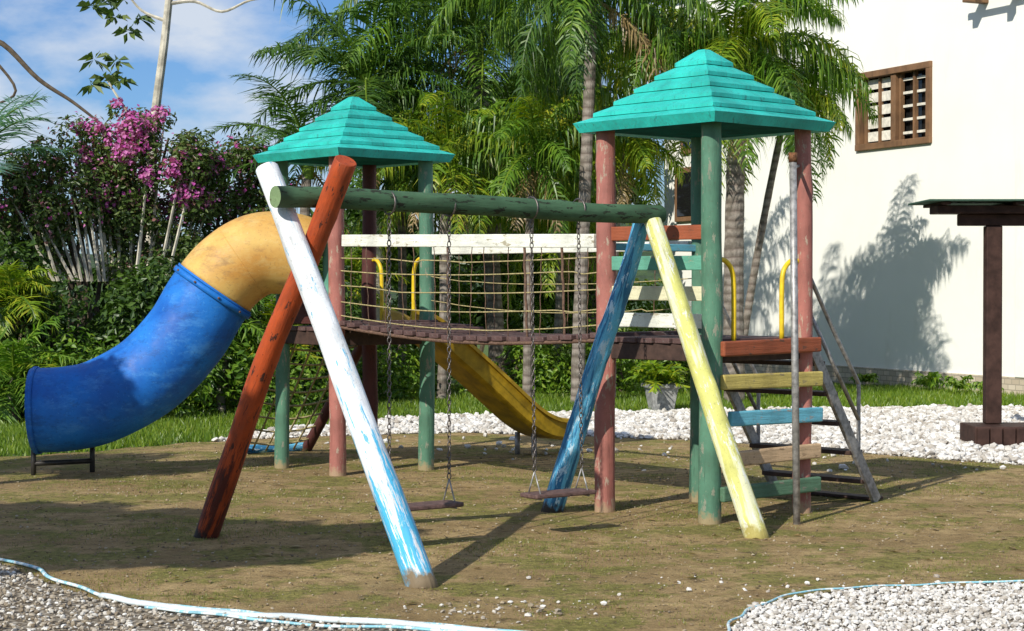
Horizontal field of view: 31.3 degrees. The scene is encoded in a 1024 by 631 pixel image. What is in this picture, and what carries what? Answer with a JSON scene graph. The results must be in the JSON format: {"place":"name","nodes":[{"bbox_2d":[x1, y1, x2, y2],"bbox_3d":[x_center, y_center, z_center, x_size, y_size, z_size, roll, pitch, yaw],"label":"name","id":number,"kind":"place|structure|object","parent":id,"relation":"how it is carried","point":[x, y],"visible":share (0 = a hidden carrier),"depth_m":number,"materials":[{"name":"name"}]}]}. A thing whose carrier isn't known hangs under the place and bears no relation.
{"place":"outdoors","nodes":[
{"label":"outdoors","id":0,"kind":"place"},
{"bbox_2d":[194,155,438,588],"bbox_3d":[-1.159,0.286,10.257,0.312,2.351,2.514,-1,1,-40],"label":"leg","id":1,"kind":"object","parent":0,"point":[409,551],"depth_m":10.09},
{"bbox_2d":[0,0,663,253],"label":"sky","id":2,"kind":"structure","parent":0,"point":[206,46],"materials":[{"name":"blue"}]},
{"bbox_2d":[20,222,663,327],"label":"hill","id":3,"kind":"structure","parent":0,"point":[641,275],"depth_m":82.26,"materials":[{"name":"green plant"}]},
{"bbox_2d":[375,500,463,510],"bbox_3d":[-0.542,1.120,10.739,0.524,0.028,0.170,-1,1,-37],"label":"seat","id":4,"kind":"object","parent":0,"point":[428,505],"visible":0.76,"depth_m":10.74,"materials":[{"name":"brown wood"}]},
{"bbox_2d":[0,328,1023,456],"bbox_3d":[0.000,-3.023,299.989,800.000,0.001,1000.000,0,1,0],"label":"ground","id":5,"kind":"structure","parent":0,"point":[485,351],"depth_m":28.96,"materials":[{"name":"green plant"}]},
{"bbox_2d":[0,258,68,352],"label":"garden palm shrub","id":6,"kind":"object","parent":5,"relation":"on","point":[21,282],"visible":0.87,"depth_m":21.45,"materials":[{"name":"green plant"}]},
{"bbox_2d":[0,315,84,425],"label":"garden palm shrub","id":7,"kind":"object","parent":5,"relation":"on","point":[12,379],"visible":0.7,"depth_m":20.45,"materials":[{"name":"green plant"}]},
{"bbox_2d":[0,89,84,175],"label":"fan palm tree","id":8,"kind":"object","parent":5,"relation":"on","point":[13,110],"visible":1,"depth_m":22.38,"materials":[{"name":"green plant"}]},
{"bbox_2d":[0,40,105,126],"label":"bare branch tree","id":9,"kind":"object","parent":5,"relation":"on","point":[18,58],"visible":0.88,"depth_m":23.94,"materials":[{"name":"brown plant"}]},
{"bbox_2d":[13,349,98,423],"bbox_3d":[-4.891,0.976,20.516,1.390,1.177,1.468,0,1,-24],"label":"garden palm shrub","id":10,"kind":"object","parent":5,"relation":"on","point":[49,364],"visible":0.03,"depth_m":20.43,"materials":[{"name":"green plant"}]},
{"bbox_2d":[0,97,322,399],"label":"bougainvillea tree","id":11,"kind":"object","parent":5,"relation":"on","point":[106,167],"visible":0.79,"depth_m":23.27,"materials":[{"name":"green plant"}]},
{"bbox_2d":[75,0,254,285],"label":"cecropia tree","id":12,"kind":"object","parent":5,"relation":"on","point":[111,80],"visible":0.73,"depth_m":25.89,"materials":[{"name":"green plant"}]},
{"bbox_2d":[0,231,361,411],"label":"shrub hedge","id":13,"kind":"object","parent":5,"relation":"on","point":[133,301],"visible":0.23,"depth_m":22.09,"materials":[{"name":"green plant"}]},
{"bbox_2d":[192,296,273,412],"bbox_3d":[-3.491,0.456,22.050,1.466,1.465,1.457,0,1,0],"label":"garden palm shrub","id":14,"kind":"object","parent":5,"relation":"on","point":[260,333],"visible":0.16,"depth_m":21.92,"materials":[{"name":"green plant"}]},
{"bbox_2d":[229,294,326,401],"bbox_3d":[-2.991,0.436,22.725,1.567,1.479,1.495,0,1,-27],"label":"garden palm shrub","id":15,"kind":"object","parent":5,"relation":"on","point":[270,303],"visible":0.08,"depth_m":22.55,"materials":[{"name":"green plant"}]},
{"bbox_2d":[204,72,435,234],"bbox_3d":[-2.543,-0.974,24.183,3.317,4.255,3.018,0,1,-8],"label":"areca palm tree","id":16,"kind":"object","parent":5,"relation":"on","point":[307,176],"visible":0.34,"depth_m":23.84,"materials":[{"name":"green plant"}]},
{"bbox_2d":[0,28,650,360],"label":"background trees","id":17,"kind":"object","parent":5,"relation":"on","point":[479,318],"visible":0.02,"depth_m":32.66,"materials":[{"name":"green plant"}]},
{"bbox_2d":[0,305,678,422],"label":"shrub hedge","id":18,"kind":"object","parent":5,"relation":"on","point":[544,371],"visible":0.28,"depth_m":24.14,"materials":[{"name":"green plant"}]},
{"bbox_2d":[319,247,409,310],"bbox_3d":[-2.256,0.019,24.462,1.786,2.263,1.562,0,1,0],"label":"garden palm shrub","id":19,"kind":"object","parent":5,"relation":"on","point":[357,263],"visible":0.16,"depth_m":24.39,"materials":[{"name":"green plant"}]},
{"bbox_2d":[249,0,526,393],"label":"coconut palm tree","id":20,"kind":"object","parent":5,"relation":"on","point":[363,82],"visible":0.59,"depth_m":24.99,"materials":[{"name":"green plant"}]},
{"bbox_2d":[313,107,494,387],"bbox_3d":[-1.453,-0.885,25.892,2.767,4.031,2.474,1,1,36],"label":"areca palm tree","id":21,"kind":"object","parent":5,"relation":"on","point":[400,230],"visible":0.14,"depth_m":25.91,"materials":[{"name":"green plant"}]},
{"bbox_2d":[278,0,639,373],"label":"queen palm tree","id":22,"kind":"object","parent":5,"relation":"on","point":[474,9],"visible":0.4,"depth_m":25.94,"materials":[{"name":"green plant"}]},
{"bbox_2d":[376,89,543,400],"bbox_3d":[-0.752,-0.906,24.373,2.468,4.118,2.632,0,1,0],"label":"areca palm tree","id":23,"kind":"object","parent":5,"relation":"on","point":[435,139],"visible":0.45,"depth_m":24.26,"materials":[{"name":"green plant"}]},
{"bbox_2d":[392,58,599,357],"bbox_3d":[-0.138,-1.447,27.509,3.512,5.100,3.040,-1,1,-40],"label":"areca palm tree","id":24,"kind":"object","parent":5,"relation":"on","point":[511,88],"visible":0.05,"depth_m":27.13,"materials":[{"name":"green plant"}]},
{"bbox_2d":[318,214,689,385],"bbox_3d":[-0.184,-0.221,28.134,7.127,2.754,2.383,0,1,-15],"label":"shrub hedge","id":25,"kind":"object","parent":5,"relation":"on","point":[515,320],"visible":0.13,"depth_m":27.70,"materials":[{"name":"green plant"}]},
{"bbox_2d":[433,87,634,397],"bbox_3d":[0.293,-0.956,24.210,2.915,4.220,2.288,0,1,0],"label":"areca palm tree","id":26,"kind":"object","parent":5,"relation":"on","point":[535,134],"visible":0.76,"depth_m":24.06,"materials":[{"name":"green plant"}]},
{"bbox_2d":[488,150,639,389],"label":"areca palm tree","id":27,"kind":"object","parent":5,"relation":"on","point":[558,317],"visible":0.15,"depth_m":25.90,"materials":[{"name":"green plant"}]},
{"bbox_2d":[425,0,728,401],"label":"queen palm tree","id":28,"kind":"object","parent":5,"relation":"on","point":[589,14],"visible":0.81,"depth_m":23.73,"materials":[{"name":"green plant"}]},
{"bbox_2d":[501,7,689,346],"bbox_3d":[1.260,-1.857,27.854,3.199,5.910,3.494,1,1,36],"label":"areca palm tree","id":29,"kind":"object","parent":5,"relation":"on","point":[593,303],"visible":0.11,"depth_m":27.88,"materials":[{"name":"green plant"}]},
{"bbox_2d":[546,105,689,396],"bbox_3d":[1.483,-0.960,24.870,2.217,4.207,2.459,0,1,0],"label":"areca palm tree","id":30,"kind":"object","parent":5,"relation":"on","point":[646,152],"visible":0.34,"depth_m":24.54,"materials":[{"name":"green plant"}]},
{"bbox_2d":[621,360,689,410],"bbox_3d":[1.772,0.840,22.352,0.871,0.682,0.796,0,1,0],"label":"potted plant","id":31,"kind":"object","parent":5,"relation":"on","point":[661,392],"visible":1,"depth_m":22.27,"materials":[{"name":"green plant"}]},
{"bbox_2d":[594,0,869,401],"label":"queen palm tree","id":32,"kind":"object","parent":5,"relation":"on","point":[745,51],"visible":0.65,"depth_m":24.11,"materials":[{"name":"green plant"}]},
{"bbox_2d":[723,55,880,335],"bbox_3d":[3.829,-1.272,25.062,2.546,4.842,2.178,0,1,-18],"label":"queen palm tree","id":33,"kind":"object","parent":5,"relation":"on","point":[833,111],"visible":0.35,"depth_m":25.05,"materials":[{"name":"green plant"}]},
{"bbox_2d":[664,129,1015,376],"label":"wall","id":34,"kind":"structure","parent":5,"relation":"on","point":[898,279],"depth_m":28.27,"materials":[{"name":"white paint"}]},
{"bbox_2d":[674,167,690,221],"bbox_3d":[3.237,-2.245,33.892,0.080,1.000,0.770,0,1,-25],"label":"window","id":35,"kind":"structure","parent":34,"relation":"attached to","point":[681,218],"depth_m":34.12,"materials":[{"name":"brown wood"}]},
{"bbox_2d":[677,172,690,215],"bbox_3d":[3.221,-2.245,33.884,0.075,0.800,0.530,0,1,-25],"label":"window far pane","id":36,"kind":"object","parent":35,"relation":"attached to","point":[684,200],"visible":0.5,"depth_m":33.85,"materials":[{"name":"black glass"}]},
{"bbox_2d":[664,85,854,169],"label":"wall","id":37,"kind":"structure","parent":34,"relation":"on","point":[847,144],"depth_m":30.11,"materials":[{"name":"white paint"}]},
{"bbox_2d":[666,0,1015,78],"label":"wall top","id":38,"kind":"structure","parent":37,"relation":"on","point":[878,34],"depth_m":27.71,"materials":[{"name":"white paint"}]},
{"bbox_2d":[859,61,932,79],"bbox_3d":[5.928,-3.780,28.259,0.170,0.100,1.890,0,1,-25],"label":"frame","id":39,"kind":"object","parent":38,"relation":"attached to","point":[908,68],"visible":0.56,"depth_m":28.06,"materials":[{"name":"brown wood"}]},
{"bbox_2d":[962,0,988,3],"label":"rafter","id":40,"kind":"object","parent":38,"relation":"attached to","point":[977,1],"visible":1,"depth_m":26.16,"materials":[{"name":"brown wood"}]},
{"bbox_2d":[855,136,931,150],"bbox_3d":[5.928,-2.650,28.277,0.170,0.100,1.890,0,1,-25],"label":"frame","id":41,"kind":"object","parent":34,"relation":"on","point":[895,143],"visible":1,"depth_m":28.16,"materials":[{"name":"brown wood"}]},
{"bbox_2d":[855,85,863,144],"bbox_3d":[5.552,-3.227,29.074,0.165,1.030,0.108,0,1,-25],"label":"frame","id":42,"kind":"object","parent":41,"relation":"on","point":[859,135],"visible":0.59,"depth_m":29.02,"materials":[{"name":"brown wood"}]},
{"bbox_2d":[864,79,869,143],"bbox_3d":[5.630,-3.226,28.996,0.070,1.030,0.060,0,1,-25],"label":"stile","id":43,"kind":"object","parent":41,"relation":"on","point":[866,130],"visible":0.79,"depth_m":28.97,"materials":[{"name":"brown wood"}]},
{"bbox_2d":[878,77,883,141],"bbox_3d":[5.783,-3.221,28.670,0.070,1.030,0.045,0,1,-25],"label":"stile","id":44,"kind":"object","parent":41,"relation":"on","point":[880,104],"visible":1,"depth_m":28.65,"materials":[{"name":"brown wood"}]},
{"bbox_2d":[868,132,877,141],"bbox_3d":[5.713,-2.818,28.837,0.020,0.150,0.300,0,1,-25],"label":"slat","id":45,"kind":"object","parent":44,"relation":"attached to","point":[872,136],"visible":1,"depth_m":28.86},
{"bbox_2d":[868,79,877,89],"bbox_3d":[5.713,-3.638,28.824,0.020,0.150,0.300,0,1,-25],"label":"slat","id":46,"kind":"object","parent":44,"relation":"attached to","point":[873,85],"visible":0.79,"depth_m":28.83,"materials":[{"name":"white wood"}]},
{"bbox_2d":[868,118,877,128],"bbox_3d":[5.713,-3.023,28.833,0.020,0.150,0.300,0,1,-25],"label":"slat","id":47,"kind":"object","parent":44,"relation":"attached to","point":[874,126],"visible":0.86,"depth_m":28.86,"materials":[{"name":"white"}]},
{"bbox_2d":[868,105,877,115],"bbox_3d":[5.713,-3.228,28.830,0.020,0.150,0.300,0,1,-25],"label":"slat","id":48,"kind":"object","parent":44,"relation":"attached to","point":[876,108],"visible":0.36,"depth_m":28.79,"materials":[{"name":"white"}]},
{"bbox_2d":[869,92,877,102],"bbox_3d":[5.713,-3.433,28.827,0.020,0.150,0.300,0,1,-25],"label":"slat","id":49,"kind":"object","parent":44,"relation":"attached to","point":[874,96],"visible":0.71,"depth_m":28.82,"materials":[{"name":"white wood"}]},
{"bbox_2d":[890,74,898,140],"bbox_3d":[5.943,-3.215,28.270,0.140,1.030,0.120,0,1,-25],"label":"mullion","id":50,"kind":"object","parent":41,"relation":"on","point":[894,107],"visible":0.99,"depth_m":28.21},
{"bbox_2d":[870,70,925,142],"bbox_3d":[6.050,-3.216,28.325,0.020,1.070,1.730,0,1,-25],"label":"glass","id":51,"kind":"object","parent":41,"relation":"on","point":[909,100],"visible":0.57,"depth_m":28.13,"materials":[{"name":"black"}]},
{"bbox_2d":[899,73,904,139],"bbox_3d":[6.008,-3.213,28.190,0.070,1.030,0.050,0,1,-25],"label":"stile","id":52,"kind":"object","parent":41,"relation":"on","point":[901,104],"visible":1,"depth_m":28.17,"materials":[{"name":"brown wood"}]},
{"bbox_2d":[913,71,917,137],"bbox_3d":[6.153,-3.209,27.882,0.070,1.030,0.045,0,1,-25],"label":"stile","id":53,"kind":"object","parent":41,"relation":"on","point":[915,102],"visible":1,"depth_m":27.86,"materials":[{"name":"brown wood"}]},
{"bbox_2d":[925,67,931,136],"bbox_3d":[6.307,-3.202,27.464,0.165,1.030,0.108,0,1,-25],"label":"frame","id":54,"kind":"object","parent":41,"relation":"on","point":[928,115],"visible":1,"depth_m":27.41,"materials":[{"name":"brown wood"}]},
{"bbox_2d":[932,50,1015,138],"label":"wall","id":55,"kind":"structure","parent":34,"relation":"on","point":[975,95],"depth_m":26.52,"materials":[{"name":"white paint"}]},
{"bbox_2d":[848,373,879,384],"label":"border plant","id":56,"kind":"object","parent":5,"relation":"on","point":[869,378],"visible":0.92,"depth_m":27.86,"materials":[{"name":"green plant"}]},
{"bbox_2d":[745,364,1023,395],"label":"plinth","id":57,"kind":"structure","parent":5,"relation":"on","point":[906,377],"depth_m":28.33,"materials":[{"name":"stone"}]},
{"bbox_2d":[1015,0,1023,377],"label":"pilaster","id":58,"kind":"object","parent":57,"relation":"on","point":[1019,291],"visible":1,"depth_m":25.57,"materials":[{"name":"white paint"}]},
{"bbox_2d":[911,371,943,388],"bbox_3d":[6.054,0.952,26.618,0.496,0.309,0.534,0,1,0],"label":"border plant","id":59,"kind":"object","parent":5,"relation":"on","point":[932,380],"visible":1,"depth_m":26.56,"materials":[{"name":"green plant"}]},
{"bbox_2d":[941,375,973,392],"bbox_3d":[6.338,0.967,25.915,0.507,0.275,0.493,0,1,0],"label":"border plant","id":60,"kind":"object","parent":5,"relation":"on","point":[955,384],"visible":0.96,"depth_m":25.87,"materials":[{"name":"green plant"}]},
{"bbox_2d":[971,381,1003,391],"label":"border plant","id":61,"kind":"object","parent":5,"relation":"on","point":[977,385],"visible":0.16,"depth_m":25.42,"materials":[{"name":"green plant"}]},
{"bbox_2d":[0,432,1023,630],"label":"dirt playground floor","id":62,"kind":"structure","parent":0,"point":[345,576],"depth_m":11.21,"materials":[{"name":"brown soil"}]},
{"bbox_2d":[25,211,311,474],"bbox_3d":[-2.706,0.233,14.992,2.436,2.179,0.755,0,1,-6],"label":"tube slide","id":63,"kind":"object","parent":62,"relation":"on","point":[164,357],"visible":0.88,"depth_m":14.69,"materials":[{"name":"blue plastic"}]},
{"bbox_2d":[0,558,521,630],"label":"garden edging hose","id":64,"kind":"object","parent":62,"relation":"on","point":[48,576],"visible":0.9,"depth_m":9.20,"materials":[{"name":"plastic"}]},
{"bbox_2d":[98,592,504,630],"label":"garden edging hose","id":65,"kind":"object","parent":62,"relation":"on","point":[296,616],"visible":0.88,"depth_m":8.33,"materials":[{"name":"white plastic"}]},
{"bbox_2d":[247,344,361,453],"bbox_3d":[-1.940,0.715,16.314,0.926,1.261,1.528,0,1,-29],"label":"rope climbing net","id":66,"kind":"object","parent":62,"relation":"on","point":[313,435],"visible":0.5,"depth_m":16.61,"materials":[{"name":"fabric"}]},
{"bbox_2d":[253,97,454,475],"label":"playground tower","id":67,"kind":"structure","parent":62,"relation":"on","point":[367,138],"depth_m":15.24,"materials":[{"name":"green paint"}]},
{"bbox_2d":[382,309,568,455],"bbox_3d":[-0.255,0.620,16.237,1.956,1.368,0.502,-1,1,-40],"label":"yellow slide","id":68,"kind":"object","parent":62,"relation":"on","point":[489,384],"visible":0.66,"depth_m":16.16,"materials":[{"name":"yellow plastic"}]},
{"bbox_2d":[0,450,1023,626],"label":"sparse grass tufts","id":69,"kind":"object","parent":62,"relation":"on","point":[587,553],"visible":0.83,"depth_m":11.68,"materials":[{"name":"green plant"}]},
{"bbox_2d":[0,441,1023,630],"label":"earth crumbs","id":70,"kind":"object","parent":62,"relation":"on","point":[504,602],"visible":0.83,"depth_m":11.74,"materials":[{"name":"brown soil"}]},
{"bbox_2d":[34,450,1023,608],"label":"fallen leaves","id":71,"kind":"object","parent":62,"relation":"on","point":[375,576],"visible":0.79,"depth_m":11.44,"materials":[{"name":"brown plant"}]},
{"bbox_2d":[541,223,646,512],"bbox_3d":[0.540,0.386,12.174,0.157,2.158,0.164,-1,23,-44],"label":"blue leg","id":72,"kind":"object","parent":62,"relation":"on","point":[564,469],"visible":0.79,"depth_m":12.11,"materials":[{"name":"paint"}]},
{"bbox_2d":[573,49,835,524],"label":"playground tower","id":73,"kind":"structure","parent":62,"relation":"on","point":[704,102],"depth_m":12.22,"materials":[{"name":"pink paint"}]},
{"bbox_2d":[340,234,691,344],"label":"rope bridge","id":74,"kind":"structure","parent":73,"relation":"attached to","point":[435,329],"depth_m":13.74,"materials":[{"name":"beige fabric"}]},
{"bbox_2d":[720,337,822,501],"bbox_3d":[1.720,0.674,12.067,0.941,1.051,0.045,-1,1,-38],"label":"wooden ladder","id":75,"kind":"object","parent":73,"relation":"attached to","point":[768,416],"visible":0.88,"depth_m":12.03,"materials":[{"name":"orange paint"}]},
{"bbox_2d":[788,152,799,524],"bbox_3d":[1.857,0.152,12.041,0.083,2.434,0.603,0,1,8],"label":"fireman pole","id":76,"kind":"object","parent":73,"relation":"attached to","point":[793,161],"visible":0.88,"depth_m":11.84,"materials":[{"name":"grey metal"}]},
{"bbox_2d":[644,217,769,538],"bbox_3d":[1.206,0.400,11.477,0.158,2.197,0.152,-1,-23,-42],"label":"yellow leg","id":77,"kind":"object","parent":62,"relation":"on","point":[748,513],"visible":0.98,"depth_m":11.41,"materials":[{"name":"paint"}]},
{"bbox_2d":[269,186,666,222],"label":"top beam","id":78,"kind":"structure","parent":77,"relation":"on","point":[370,199],"depth_m":10.87,"materials":[{"name":"green paint"}]},
{"bbox_2d":[384,191,395,214],"bbox_3d":[-0.711,-0.651,10.585,0.012,0.144,0.143,-1,1,-37],"label":"hanger","id":79,"kind":"object","parent":78,"relation":"attached to","point":[385,212],"visible":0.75,"depth_m":10.54,"materials":[{"name":"metal"}]},
{"bbox_2d":[387,212,391,459],"bbox_3d":[-0.711,0.192,10.597,0.024,1.577,0.024,0,1,17],"label":"chain","id":80,"kind":"object","parent":79,"relation":"hanging from","point":[389,343],"visible":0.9,"depth_m":10.59,"materials":[{"name":"metal"}]},
{"bbox_2d":[444,193,455,216],"bbox_3d":[-0.373,-0.655,10.841,0.012,0.144,0.143,-1,1,-37],"label":"hanger","id":81,"kind":"object","parent":78,"relation":"attached to","point":[453,212],"visible":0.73,"depth_m":10.81,"materials":[{"name":"metal"}]},
{"bbox_2d":[447,214,450,479],"bbox_3d":[-0.373,0.188,10.853,0.024,1.577,0.024,0,1,15],"label":"chain","id":82,"kind":"object","parent":81,"relation":"hanging from","point":[449,333],"visible":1,"depth_m":10.85,"materials":[{"name":"metal"}]},
{"bbox_2d":[443,479,456,508],"bbox_3d":[-0.373,1.055,10.867,0.010,0.174,0.150,-1,1,-37],"label":"stirrup","id":83,"kind":"object","parent":82,"relation":"hanging from","point":[449,481],"visible":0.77,"depth_m":10.85,"materials":[{"name":"grey metal"}]},
{"bbox_2d":[528,196,538,218],"bbox_3d":[0.118,-0.660,11.213,0.012,0.144,0.143,-1,1,-37],"label":"hanger","id":84,"kind":"object","parent":78,"relation":"attached to","point":[534,198],"visible":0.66,"depth_m":11.17,"materials":[{"name":"metal"}]},
{"bbox_2d":[529,219,536,471],"bbox_3d":[0.128,0.177,11.210,0.029,1.567,0.063,-1,1,-34],"label":"chain","id":85,"kind":"object","parent":84,"relation":"hanging from","point":[532,329],"visible":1,"depth_m":11.21,"materials":[{"name":"metal"}]},
{"bbox_2d":[573,198,585,210],"bbox_3d":[0.415,-0.664,11.437,0.012,0.144,0.143,-1,1,-37],"label":"hanger","id":86,"kind":"object","parent":78,"relation":"attached to","point":[575,200],"visible":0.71,"depth_m":11.40,"materials":[{"name":"metal"}]},
{"bbox_2d":[576,222,582,467],"bbox_3d":[0.425,0.174,11.435,0.029,1.567,0.064,-1,1,-34],"label":"chain","id":87,"kind":"object","parent":86,"relation":"hanging from","point":[579,293],"visible":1,"depth_m":11.43,"materials":[{"name":"metal"}]},
{"bbox_2d":[723,280,882,501],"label":"metal staircase","id":88,"kind":"structure","parent":62,"relation":"on","point":[852,441],"depth_m":12.86,"materials":[{"name":"grey metal"}]},
{"bbox_2d":[727,580,1023,630],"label":"garden edging hose","id":89,"kind":"object","parent":62,"relation":"on","point":[742,615],"visible":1,"depth_m":9.21,"materials":[{"name":"plastic"}]},
{"bbox_2d":[0,562,1023,630],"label":"gravel bed verge","id":90,"kind":"structure","parent":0,"point":[134,620],"depth_m":8.50,"materials":[{"name":"white gravel"}]},
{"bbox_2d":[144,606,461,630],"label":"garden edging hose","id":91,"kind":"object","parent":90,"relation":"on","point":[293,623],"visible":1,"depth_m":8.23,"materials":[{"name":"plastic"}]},
{"bbox_2d":[526,567,1023,630],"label":"gravel","id":92,"kind":"structure","parent":90,"relation":"on","point":[770,618],"depth_m":8.59,"materials":[{"name":"white gravel"}]},
{"bbox_2d":[520,488,595,498],"bbox_3d":[0.287,1.101,11.322,0.472,0.028,0.170,-1,1,-37],"label":"seat","id":93,"kind":"object","parent":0,"point":[546,494],"visible":1,"depth_m":11.25,"materials":[{"name":"brown wood"}]},
{"bbox_2d":[528,471,542,500],"bbox_3d":[0.138,1.040,11.208,0.010,0.174,0.150,-1,1,-37],"label":"stirrup","id":94,"kind":"object","parent":93,"relation":"on","point":[534,472],"visible":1,"depth_m":11.20,"materials":[{"name":"silver metal"}]},
{"bbox_2d":[575,467,589,495],"bbox_3d":[0.435,1.037,11.433,0.010,0.174,0.150,-1,1,-37],"label":"stirrup","id":95,"kind":"object","parent":93,"relation":"on","point":[581,469],"visible":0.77,"depth_m":11.42,"materials":[{"name":"silver metal"}]},
{"bbox_2d":[211,403,1023,471],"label":"gravel bed path","id":96,"kind":"structure","parent":0,"point":[685,438],"depth_m":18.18,"materials":[{"name":"grey gravel"}]},
{"bbox_2d":[908,199,1023,446],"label":"wooden pergola","id":97,"kind":"object","parent":96,"relation":"on","point":[992,216],"visible":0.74,"depth_m":17.73,"materials":[{"name":"brown wood"}]},
{"label":"stile","id":98,"kind":"object","parent":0,"visible":0},
{"bbox_2d":[882,77,890,87],"bbox_3d":[5.860,-3.634,28.520,0.020,0.150,0.275,0,1,-25],"label":"slat","id":99,"kind":"object","parent":98,"relation":"attached to","point":[886,82],"visible":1,"depth_m":28.53,"materials":[{"name":"white wood"}]},
{"bbox_2d":[882,117,890,127],"bbox_3d":[5.860,-3.018,28.529,0.020,0.150,0.275,0,1,-25],"label":"slat","id":100,"kind":"object","parent":98,"relation":"attached to","point":[886,121],"visible":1,"depth_m":28.54,"materials":[{"name":"white"}]},
{"bbox_2d":[882,90,890,100],"bbox_3d":[5.860,-3.429,28.523,0.020,0.150,0.275,0,1,-25],"label":"slat","id":101,"kind":"object","parent":98,"relation":"attached to","point":[886,95],"visible":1,"depth_m":28.54,"materials":[{"name":"white wood"}]},
{"bbox_2d":[882,103,890,113],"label":"slat","id":102,"kind":"object","parent":98,"relation":"attached to","point":[886,108],"visible":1,"depth_m":28.54,"materials":[{"name":"white wood"}]},
{"bbox_2d":[882,130,890,140],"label":"slat","id":103,"kind":"object","parent":98,"relation":"attached to","point":[886,134],"visible":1,"depth_m":28.54,"materials":[{"name":"white wood"}]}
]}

